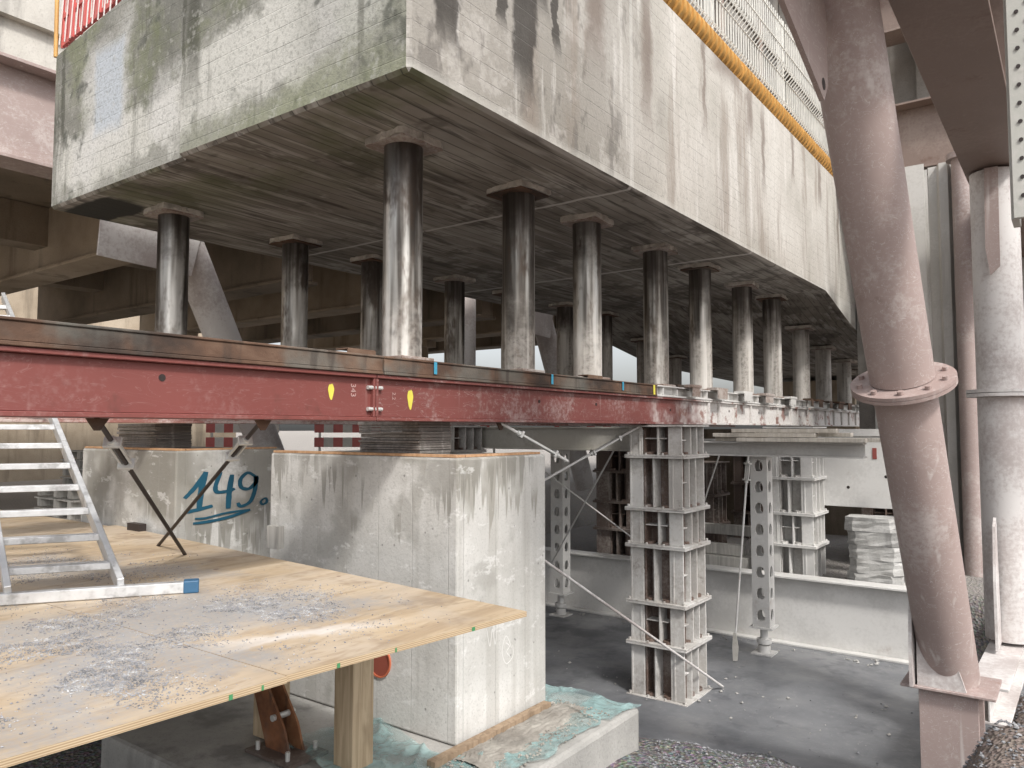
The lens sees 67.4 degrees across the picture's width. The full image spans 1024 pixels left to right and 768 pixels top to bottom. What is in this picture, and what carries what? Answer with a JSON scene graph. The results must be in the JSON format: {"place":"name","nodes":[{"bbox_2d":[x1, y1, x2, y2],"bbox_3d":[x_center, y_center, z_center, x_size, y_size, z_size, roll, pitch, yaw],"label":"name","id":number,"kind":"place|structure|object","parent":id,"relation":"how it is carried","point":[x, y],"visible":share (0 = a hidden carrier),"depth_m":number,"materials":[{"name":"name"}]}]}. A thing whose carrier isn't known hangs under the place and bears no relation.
{"place":"outdoors","nodes":[
{"label":"outdoors","id":0,"kind":"place"},
{"bbox_2d":[0,197,280,292],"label":"deck stringer","id":1,"kind":"object","parent":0,"point":[23,225],"visible":0.11,"depth_m":10.34,"materials":[{"name":"metal"}]},
{"bbox_2d":[0,168,51,207],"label":"bridge deck","id":2,"kind":"structure","parent":1,"relation":"on","point":[24,187],"depth_m":9.75,"materials":[{"name":"concrete"}]},
{"bbox_2d":[0,0,107,70],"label":"parapet","id":3,"kind":"structure","parent":2,"relation":"on","point":[27,30],"depth_m":8.77,"materials":[{"name":"concrete"}]},
{"bbox_2d":[0,207,132,295],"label":"deck beam","id":4,"kind":"structure","parent":2,"relation":"attached to","point":[69,252],"depth_m":10.43,"materials":[{"name":"brown concrete"}]},
{"bbox_2d":[44,271,103,292],"bbox_3d":[-7.925,-1.981,13.514,0.400,0.540,20.000,-2,-4,36],"label":"deck stringer","id":5,"kind":"object","parent":2,"relation":"attached to","point":[92,283],"visible":0.11,"depth_m":13.68,"materials":[{"name":"concrete"}]},
{"bbox_2d":[37,242,317,324],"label":"deck beam","id":6,"kind":"structure","parent":2,"relation":"attached to","point":[127,292],"depth_m":13.19,"materials":[{"name":"concrete"}]},
{"bbox_2d":[238,288,495,343],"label":"deck beam","id":7,"kind":"structure","parent":2,"relation":"attached to","point":[350,324],"depth_m":16.28,"materials":[{"name":"concrete"}]},
{"bbox_2d":[0,431,1023,767],"bbox_3d":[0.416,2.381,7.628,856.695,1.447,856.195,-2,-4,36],"label":"ground","id":8,"kind":"structure","parent":0,"point":[582,537],"depth_m":8.54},
{"bbox_2d":[34,491,81,519],"bbox_3d":[-6.134,1.677,11.003,1.200,0.428,0.820,-2,-4,36],"label":"pallet stack","id":9,"kind":"object","parent":8,"relation":"on","point":[63,499],"visible":0.23,"depth_m":10.66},
{"bbox_2d":[0,287,235,481],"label":"retaining wall","id":10,"kind":"structure","parent":8,"relation":"on","point":[24,304],"depth_m":18.44,"materials":[{"name":"brown concrete"}]},
{"bbox_2d":[160,332,197,431],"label":"deck pillar","id":11,"kind":"structure","parent":8,"relation":"on","point":[192,333],"depth_m":16.19,"materials":[{"name":"brown concrete"}]},
{"bbox_2d":[139,265,360,333],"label":"deck beam","id":12,"kind":"structure","parent":11,"relation":"on","point":[334,292],"depth_m":13.68,"materials":[{"name":"brown concrete"}]},
{"bbox_2d":[81,446,280,556],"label":"concrete block","id":13,"kind":"structure","parent":8,"relation":"on","point":[230,508],"depth_m":6.64,"materials":[{"name":"grey concrete"}]},
{"bbox_2d":[117,424,191,448],"bbox_3d":[-3.262,0.476,6.996,0.668,0.226,0.348,-2,-4,36],"label":"packing stack","id":14,"kind":"object","parent":13,"relation":"on","point":[156,438],"visible":0.92,"depth_m":6.82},
{"bbox_2d":[206,424,278,446],"bbox_3d":[-5.614,1.471,15.961,1.903,1.420,0.583,0,-3,8],"label":"road barrier","id":15,"kind":"object","parent":8,"relation":"on","point":[211,440],"visible":0.22,"depth_m":16.03,"materials":[{"name":"red plastic"}]},
{"bbox_2d":[314,424,360,450],"bbox_3d":[-3.334,1.476,16.026,1.930,1.420,0.582,0,-3,2],"label":"road barrier","id":16,"kind":"object","parent":8,"relation":"on","point":[319,442],"visible":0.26,"depth_m":16.05,"materials":[{"name":"red plastic"}]},
{"bbox_2d":[101,690,638,767],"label":"footing slab","id":17,"kind":"structure","parent":8,"relation":"on","point":[220,735],"depth_m":4.84,"materials":[{"name":"concrete"}]},
{"bbox_2d":[253,682,289,738],"bbox_3d":[-1.526,1.765,4.893,0.160,0.910,0.160,-2,-4,36],"label":"timber post","id":18,"kind":"object","parent":17,"relation":"on","point":[257,730],"visible":0.1,"depth_m":4.84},
{"bbox_2d":[245,684,327,767],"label":"anchor bracket","id":19,"kind":"object","parent":18,"relation":"attached to","point":[283,745],"visible":0.73,"depth_m":4.60,"materials":[{"name":"brown metal"}]},
{"bbox_2d":[334,659,373,767],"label":"timber post","id":20,"kind":"object","parent":17,"relation":"on","point":[353,718],"visible":0.52,"depth_m":4.38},
{"bbox_2d":[305,717,472,767],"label":"plastic sheet","id":21,"kind":"object","parent":17,"relation":"on","point":[411,747],"visible":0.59,"depth_m":4.58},
{"bbox_2d":[270,450,544,745],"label":"concrete block","id":22,"kind":"structure","parent":17,"relation":"on","point":[469,525],"depth_m":5.08,"materials":[{"name":"grey concrete"}]},
{"bbox_2d":[358,422,450,453],"bbox_3d":[-0.759,0.382,5.399,0.598,0.227,0.329,-2,-4,36],"label":"packing stack","id":23,"kind":"object","parent":22,"relation":"on","point":[406,437],"visible":0.97,"depth_m":5.26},
{"bbox_2d":[427,701,550,767],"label":"timber batten","id":24,"kind":"object","parent":17,"relation":"on","point":[442,759],"visible":0.92,"depth_m":4.75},
{"bbox_2d":[426,699,609,767],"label":"slab rubble","id":25,"kind":"object","parent":17,"relation":"on","point":[525,755],"visible":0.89,"depth_m":4.78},
{"bbox_2d":[453,702,586,767],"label":"sand spill","id":26,"kind":"object","parent":17,"relation":"on","point":[512,740],"visible":0.93,"depth_m":4.80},
{"bbox_2d":[478,718,600,767],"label":"plastic sheet","id":27,"kind":"object","parent":17,"relation":"on","point":[512,760],"visible":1,"depth_m":4.64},
{"bbox_2d":[545,683,633,718],"bbox_3d":[0.428,2.229,5.472,0.896,0.045,0.458,-2,-4,36],"label":"plastic sheet","id":28,"kind":"object","parent":17,"relation":"on","point":[607,706],"visible":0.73,"depth_m":5.37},
{"bbox_2d":[422,340,435,357],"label":"deck pillar","id":29,"kind":"structure","parent":8,"relation":"on","point":[426,344],"depth_m":17.88,"materials":[{"name":"brown concrete"}]},
{"bbox_2d":[307,303,556,350],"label":"deck beam","id":30,"kind":"structure","parent":29,"relation":"on","point":[488,328],"depth_m":17.62,"materials":[{"name":"brown concrete"}]},
{"bbox_2d":[451,297,475,425],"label":"vertical tube","id":31,"kind":"object","parent":8,"relation":"on","point":[470,331],"depth_m":12.91,"materials":[{"name":"white paint"}]},
{"bbox_2d":[0,51,55,179],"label":"edge girder","id":32,"kind":"object","parent":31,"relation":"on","point":[27,101],"depth_m":7.65,"materials":[{"name":"paint"}]},
{"bbox_2d":[96,220,284,449],"bbox_3d":[-3.608,-0.161,9.196,0.445,3.979,2.925,-2,-4,36],"label":"inclined tube","id":33,"kind":"object","parent":32,"relation":"attached to","point":[210,308],"visible":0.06,"depth_m":8.98,"materials":[{"name":"white paint"}]},
{"bbox_2d":[535,312,594,490],"bbox_3d":[0.797,0.191,15.194,0.445,3.979,2.925,-2,-4,36],"label":"inclined tube","id":34,"kind":"object","parent":32,"relation":"attached to","point":[546,340],"visible":0.32,"depth_m":15.10,"materials":[{"name":"white paint"}]},
{"bbox_2d":[704,461,730,542],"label":"shoring tower","id":35,"kind":"structure","parent":8,"relation":"on","point":[716,501],"depth_m":11.68,"materials":[{"name":"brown metal"}]},
{"bbox_2d":[545,547,908,664],"bbox_3d":[1.635,2.832,10.707,7.800,0.820,0.260,-2,-4,36],"label":"floor girder","id":36,"kind":"object","parent":8,"relation":"on","point":[864,619],"visible":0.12,"depth_m":9.36,"materials":[{"name":"white metal"}]},
{"bbox_2d":[729,429,762,538],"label":"shoring tower","id":37,"kind":"structure","parent":8,"relation":"on","point":[738,483],"depth_m":13.42,"materials":[{"name":"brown metal"}]},
{"bbox_2d":[704,429,861,535],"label":"hoarding wall","id":38,"kind":"structure","parent":8,"relation":"on","point":[835,520],"depth_m":13.86,"materials":[{"name":"concrete"}]},
{"bbox_2d":[568,424,735,426],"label":"bearing beam","id":39,"kind":"structure","parent":38,"relation":"on","point":[636,424],"depth_m":12.86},
{"bbox_3d":[2.572,0.447,14.245,0.330,0.113,7.980,-2,-4,36],"label":"packing beam","id":40,"kind":"object","parent":39,"relation":"on","visible":0},
{"bbox_2d":[548,302,572,375],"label":"support tube","id":41,"kind":"object","parent":40,"relation":"on","point":[564,315],"visible":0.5,"depth_m":11.81,"materials":[{"name":"metal"}]},
{"bbox_2d":[602,311,619,379],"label":"support tube","id":42,"kind":"object","parent":40,"relation":"on","point":[607,354],"visible":0.45,"depth_m":12.81,"materials":[{"name":"metal"}]},
{"bbox_2d":[792,407,859,426],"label":"bearing beam","id":43,"kind":"structure","parent":38,"relation":"on","point":[810,417],"depth_m":12.96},
{"bbox_2d":[806,401,840,410],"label":"packing beam","id":44,"kind":"structure","parent":43,"relation":"on","point":[826,406],"depth_m":12.86,"materials":[{"name":"white metal"}]},
{"bbox_2d":[785,325,815,399],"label":"support tube","id":45,"kind":"object","parent":44,"relation":"on","point":[801,361],"visible":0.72,"depth_m":12.32,"materials":[{"name":"metal"}]},
{"bbox_2d":[810,345,835,403],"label":"support tube","id":46,"kind":"object","parent":44,"relation":"on","point":[823,373],"visible":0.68,"depth_m":13.40,"materials":[{"name":"metal"}]},
{"bbox_2d":[837,405,858,411],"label":"packing beam","id":47,"kind":"structure","parent":43,"relation":"on","point":[855,408],"depth_m":14.57,"materials":[{"name":"white metal"}]},
{"bbox_2d":[831,359,857,405],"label":"support tube","id":48,"kind":"object","parent":47,"relation":"on","point":[844,380],"visible":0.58,"depth_m":14.60,"materials":[{"name":"metal"}]},
{"bbox_2d":[763,427,828,575],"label":"shoring tower","id":49,"kind":"structure","parent":8,"relation":"on","point":[800,511],"depth_m":9.87,"materials":[{"name":"white metal"}]},
{"bbox_2d":[823,429,891,508],"bbox_3d":[4.595,1.524,9.746,1.300,1.900,0.090,-2,-4,36],"label":"steel hoarding","id":50,"kind":"object","parent":8,"relation":"on","point":[850,482],"visible":0.34,"depth_m":9.85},
{"bbox_2d":[844,514,904,585],"bbox_3d":[4.397,2.015,9.260,0.661,0.829,0.424,-2,-4,36],"label":"wrapped stack","id":51,"kind":"object","parent":8,"relation":"on","point":[874,552],"visible":0.74,"depth_m":9.10,"materials":[{"name":"white plastic"}]},
{"bbox_2d":[856,42,929,428],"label":"tall steel wall","id":52,"kind":"structure","parent":8,"relation":"on","point":[908,83],"depth_m":12.17,"materials":[{"name":"grey metal"}]},
{"bbox_2d":[905,164,932,352],"bbox_3d":[5.316,-0.183,10.018,0.280,5.340,0.300,-2,-4,36],"label":"steel upright","id":53,"kind":"object","parent":8,"relation":"on","point":[916,177],"visible":0.26,"depth_m":9.99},
{"bbox_2d":[927,175,933,359],"bbox_3d":[6.019,-0.244,11.108,0.078,5.590,0.518,2,-4,-32],"label":"steel screen","id":54,"kind":"object","parent":8,"relation":"on","point":[930,266],"depth_m":11.10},
{"bbox_2d":[895,96,953,174],"bbox_3d":[7.394,-3.617,10.060,5.700,1.000,0.500,-2,-4,36],"label":"overhead girder","id":55,"kind":"object","parent":54,"relation":"on","point":[924,139],"depth_m":11.10,"materials":[{"name":"brown paint"}]},
{"bbox_2d":[918,689,984,767],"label":"stub column","id":56,"kind":"structure","parent":8,"relation":"on","point":[952,729],"depth_m":4.97,"materials":[{"name":"metal"}]},
{"bbox_2d":[778,0,1001,702],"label":"inclined brace","id":57,"kind":"object","parent":56,"relation":"on","point":[903,383],"visible":1,"depth_m":4.32,"materials":[{"name":"paint"}]},
{"bbox_2d":[945,151,982,577],"bbox_3d":[6.031,-0.297,10.121,0.400,5.580,0.400,-2,-4,36],"label":"vertical tube","id":58,"kind":"object","parent":8,"relation":"on","point":[970,479],"visible":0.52,"depth_m":10.03,"materials":[{"name":"paint"}]},
{"bbox_2d":[928,162,1023,570],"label":"steel screen","id":59,"kind":"object","parent":8,"relation":"on","point":[942,268],"visible":0.12,"depth_m":10.46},
{"bbox_2d":[978,639,1023,726],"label":"base girder","id":60,"kind":"object","parent":8,"relation":"on","point":[1005,663],"visible":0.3,"depth_m":5.74,"materials":[{"name":"metal"}]},
{"bbox_2d":[966,166,1023,650],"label":"vertical tube column","id":61,"kind":"structure","parent":60,"relation":"on","point":[998,392],"depth_m":6.38,"materials":[{"name":"metal"}]},
{"bbox_2d":[888,0,1023,256],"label":"overhead girder","id":62,"kind":"object","parent":61,"relation":"on","point":[957,48],"visible":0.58,"depth_m":4.83,"materials":[{"name":"brown paint"}]},
{"bbox_2d":[1003,0,1023,227],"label":"splice plate","id":63,"kind":"object","parent":62,"relation":"attached to","point":[1013,13],"visible":1,"depth_m":3.49,"materials":[{"name":"grey paint"}]},
{"bbox_2d":[270,342,776,430],"label":"sky","id":64,"kind":"structure","parent":0,"point":[624,364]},
{"bbox_2d":[593,428,630,555],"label":"shoring tower","id":65,"kind":"structure","parent":0,"point":[612,500],"depth_m":11.46,"materials":[{"name":"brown metal"}]},
{"bbox_2d":[545,606,1023,767],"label":"cement floor","id":66,"kind":"structure","parent":0,"point":[587,644],"depth_m":7.46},
{"bbox_2d":[443,426,486,452],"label":"shoring tower","id":67,"kind":"structure","parent":66,"relation":"on","point":[466,438],"depth_m":9.43,"materials":[{"name":"metal"}]},
{"bbox_2d":[0,417,567,425],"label":"bearing beam","id":68,"kind":"structure","parent":67,"relation":"on","point":[75,420],"depth_m":6.88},
{"bbox_3d":[-1.750,0.102,8.360,0.330,0.113,6.600,-2,-4,36],"label":"packing beam","id":69,"kind":"object","parent":68,"relation":"on","visible":0},
{"bbox_2d":[143,202,203,334],"bbox_3d":[-2.984,-0.792,6.732,0.414,1.478,0.414,-2,-4,36],"label":"support tube","id":70,"kind":"object","parent":69,"relation":"on","point":[172,270],"visible":0.68,"depth_m":6.64,"materials":[{"name":"metal"}]},
{"bbox_2d":[269,234,322,347],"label":"support tube","id":71,"kind":"object","parent":69,"relation":"on","point":[294,289],"visible":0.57,"depth_m":7.69,"materials":[{"name":"metal"}]},
{"bbox_2d":[350,254,382,355],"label":"support tube","id":72,"kind":"object","parent":69,"relation":"on","point":[371,300],"visible":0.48,"depth_m":8.55,"materials":[{"name":"metal"}]},
{"bbox_2d":[433,274,475,363],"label":"support tube","id":73,"kind":"object","parent":69,"relation":"on","point":[454,320],"visible":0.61,"depth_m":9.70,"materials":[{"name":"metal"}]},
{"bbox_2d":[482,427,629,450],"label":"cross beam","id":74,"kind":"structure","parent":67,"relation":"attached to","point":[565,438],"depth_m":9.09,"materials":[{"name":"grey metal"}]},
{"bbox_2d":[548,450,573,617],"bbox_3d":[0.687,2.085,10.863,0.260,2.330,0.260,-2,-4,36],"label":"shoring prop","id":75,"kind":"object","parent":66,"relation":"on","point":[560,503],"visible":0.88,"depth_m":10.80,"materials":[{"name":"white metal"}]},
{"bbox_2d":[624,425,712,706],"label":"shoring tower","id":76,"kind":"structure","parent":66,"relation":"on","point":[667,543],"depth_m":7.59,"materials":[{"name":"metal"}]},
{"bbox_2d":[375,375,709,424],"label":"bearing beam","id":77,"kind":"structure","parent":76,"relation":"on","point":[405,399],"depth_m":5.86,"materials":[{"name":"red metal"}]},
{"bbox_2d":[0,345,382,420],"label":"bearing beam","id":78,"kind":"structure","parent":77,"relation":"attached to","point":[43,383],"depth_m":3.61,"materials":[{"name":"red metal"}]},
{"bbox_2d":[0,315,383,374],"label":"packing beam","id":79,"kind":"structure","parent":78,"relation":"on","point":[28,332],"depth_m":3.58,"materials":[{"name":"metal"}]},
{"bbox_2d":[382,356,657,395],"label":"packing beam","id":80,"kind":"structure","parent":77,"relation":"on","point":[403,367],"depth_m":5.66,"materials":[{"name":"metal"}]},
{"bbox_2d":[365,125,442,360],"bbox_3d":[-0.722,-0.889,5.077,0.410,1.478,0.415,-2,-4,36],"label":"support tube","id":81,"kind":"object","parent":80,"relation":"on","point":[404,150],"visible":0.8,"depth_m":4.97,"materials":[{"name":"metal"}]},
{"bbox_2d":[486,179,550,372],"bbox_3d":[0.052,-0.827,6.135,0.409,1.478,0.412,-3,-5,42],"label":"support tube","id":82,"kind":"object","parent":80,"relation":"on","point":[518,198],"visible":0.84,"depth_m":6.03,"materials":[{"name":"metal"}]},
{"bbox_2d":[560,211,613,379],"bbox_3d":[0.684,-0.777,6.999,0.414,1.480,0.410,-2,-4,29],"label":"support tube","id":83,"kind":"object","parent":80,"relation":"on","point":[587,314],"visible":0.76,"depth_m":6.89,"materials":[{"name":"metal"}]},
{"bbox_2d":[657,385,722,400],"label":"packing beam","id":84,"kind":"structure","parent":77,"relation":"on","point":[671,391],"depth_m":8.37,"materials":[{"name":"white metal"}]},
{"bbox_2d":[631,242,677,386],"bbox_3d":[1.527,-0.713,8.135,0.424,1.485,0.410,-2,-4,36],"label":"support tube","id":85,"kind":"object","parent":84,"relation":"on","point":[655,312],"visible":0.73,"depth_m":8.03,"materials":[{"name":"metal"}]},
{"bbox_2d":[677,262,721,390],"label":"support tube","id":86,"kind":"object","parent":84,"relation":"on","point":[700,328],"visible":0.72,"depth_m":9.00,"materials":[{"name":"metal"}]},
{"bbox_2d":[709,401,792,425],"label":"bearing beam","id":87,"kind":"structure","parent":77,"relation":"attached to","point":[727,413],"depth_m":10.00,"materials":[{"name":"white metal"}]},
{"bbox_2d":[719,392,775,404],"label":"packing beam","id":88,"kind":"structure","parent":87,"relation":"on","point":[739,398],"depth_m":9.89,"materials":[{"name":"white metal"}]},
{"bbox_2d":[724,280,758,394],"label":"support tube","id":89,"kind":"object","parent":88,"relation":"on","point":[742,339],"visible":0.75,"depth_m":10.15,"materials":[{"name":"metal"}]},
{"bbox_2d":[771,398,808,407],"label":"packing beam","id":90,"kind":"structure","parent":87,"relation":"on","point":[786,402],"depth_m":11.35,"materials":[{"name":"white metal"}]},
{"bbox_2d":[755,293,787,397],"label":"support tube","id":91,"kind":"object","parent":90,"relation":"on","point":[772,342],"visible":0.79,"depth_m":11.16,"materials":[{"name":"metal"}]},
{"bbox_2d":[51,0,857,386],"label":"concrete bridge end","id":92,"kind":"structure","parent":91,"relation":"on","point":[249,124],"depth_m":6.16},
{"bbox_2d":[53,0,121,57],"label":"safety barrier","id":93,"kind":"object","parent":92,"relation":"on","point":[81,8],"visible":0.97,"depth_m":6.68,"materials":[{"name":"red metal"}]},
{"bbox_2d":[663,0,740,75],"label":"guard pipe","id":94,"kind":"object","parent":92,"relation":"on","point":[691,18],"visible":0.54,"depth_m":7.53,"materials":[{"name":"metal"}]},
{"bbox_2d":[705,0,792,113],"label":"fence panel","id":95,"kind":"object","parent":92,"relation":"on","point":[770,38],"visible":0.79,"depth_m":9.47,"materials":[{"name":"metal"}]},
{"bbox_2d":[688,0,825,152],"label":"viaduct wall","id":96,"kind":"structure","parent":92,"relation":"on","point":[776,5],"depth_m":15.09,"materials":[{"name":"metal"}]},
{"bbox_2d":[736,61,815,154],"bbox_3d":[3.302,-3.363,9.604,0.245,0.245,2.950,-2,-4,36],"label":"guard pipe","id":97,"kind":"object","parent":92,"relation":"on","point":[753,84],"visible":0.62,"depth_m":9.27,"materials":[{"name":"orange paint"}]},
{"bbox_2d":[776,19,829,156],"bbox_3d":[4.416,-3.991,11.353,0.195,1.800,2.515,-2,-4,36],"label":"fence panel","id":98,"kind":"object","parent":92,"relation":"on","point":[812,123],"visible":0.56,"depth_m":10.91,"materials":[{"name":"metal"}]},
{"bbox_2d":[749,456,778,657],"bbox_3d":[2.946,1.987,9.023,0.260,2.310,0.260,-2,-4,36],"label":"shoring prop","id":99,"kind":"object","parent":66,"relation":"on","point":[760,560],"visible":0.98,"depth_m":8.96,"materials":[{"name":"white metal"}]},
{"bbox_2d":[704,441,866,458],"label":"cross beam","id":100,"kind":"structure","parent":99,"relation":"on","point":[799,449],"depth_m":8.29,"materials":[{"name":"white metal"}]},
{"bbox_2d":[632,686,1023,767],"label":"loose gravel","id":101,"kind":"structure","parent":0,"point":[1016,727],"depth_m":5.31,"materials":[{"name":"gravel"}]},
{"bbox_2d":[879,0,905,46],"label":"overhead girder","id":102,"kind":"object","parent":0,"point":[893,33],"depth_m":11.45,"materials":[{"name":"brown paint"}]},
{"bbox_3d":[-2.873,1.299,5.909,5.900,0.130,0.090,-2,-4,36],"label":"timber joist","id":103,"kind":"object","parent":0,"visible":0},
{"bbox_2d":[0,516,105,535],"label":"plywood sheet","id":104,"kind":"object","parent":103,"relation":"on","point":[20,525],"visible":0.6,"depth_m":6.78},
{"bbox_2d":[0,525,255,591],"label":"plywood sheet","id":105,"kind":"object","parent":103,"relation":"on","point":[142,546],"visible":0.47,"depth_m":5.21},
{"bbox_2d":[85,418,186,554],"bbox_3d":[-2.035,0.670,4.318,0.082,0.950,2.008,1,-3,-12],"label":"tension rod","id":106,"kind":"object","parent":105,"relation":"on","point":[113,444],"visible":0.91,"depth_m":3.78,"materials":[{"name":"black metal"}]},
{"bbox_2d":[156,420,270,545],"bbox_3d":[-1.957,0.703,4.882,0.099,0.950,2.102,3,-4,-38],"label":"tension rod","id":107,"kind":"object","parent":105,"relation":"on","point":[238,448],"visible":0.94,"depth_m":4.42,"materials":[{"name":"black metal"}]},
{"bbox_2d":[0,544,449,747],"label":"gravel","id":108,"kind":"structure","parent":105,"relation":"on","point":[135,663],"depth_m":3.06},
{"bbox_2d":[0,603,286,767],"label":"plywood sheet","id":109,"kind":"object","parent":103,"relation":"on","point":[41,738],"visible":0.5,"depth_m":2.56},
{"bbox_2d":[25,555,526,681],"bbox_3d":[-1.198,1.092,3.890,2.400,0.024,1.501,-2,-4,36],"label":"plywood sheet","id":110,"kind":"object","parent":103,"relation":"on","point":[464,615],"visible":0.73,"depth_m":3.53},
{"bbox_2d":[0,292,198,605],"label":"ladder","id":111,"kind":"object","parent":110,"relation":"on","point":[119,588],"visible":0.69,"depth_m":4.08,"materials":[{"name":"metal"}]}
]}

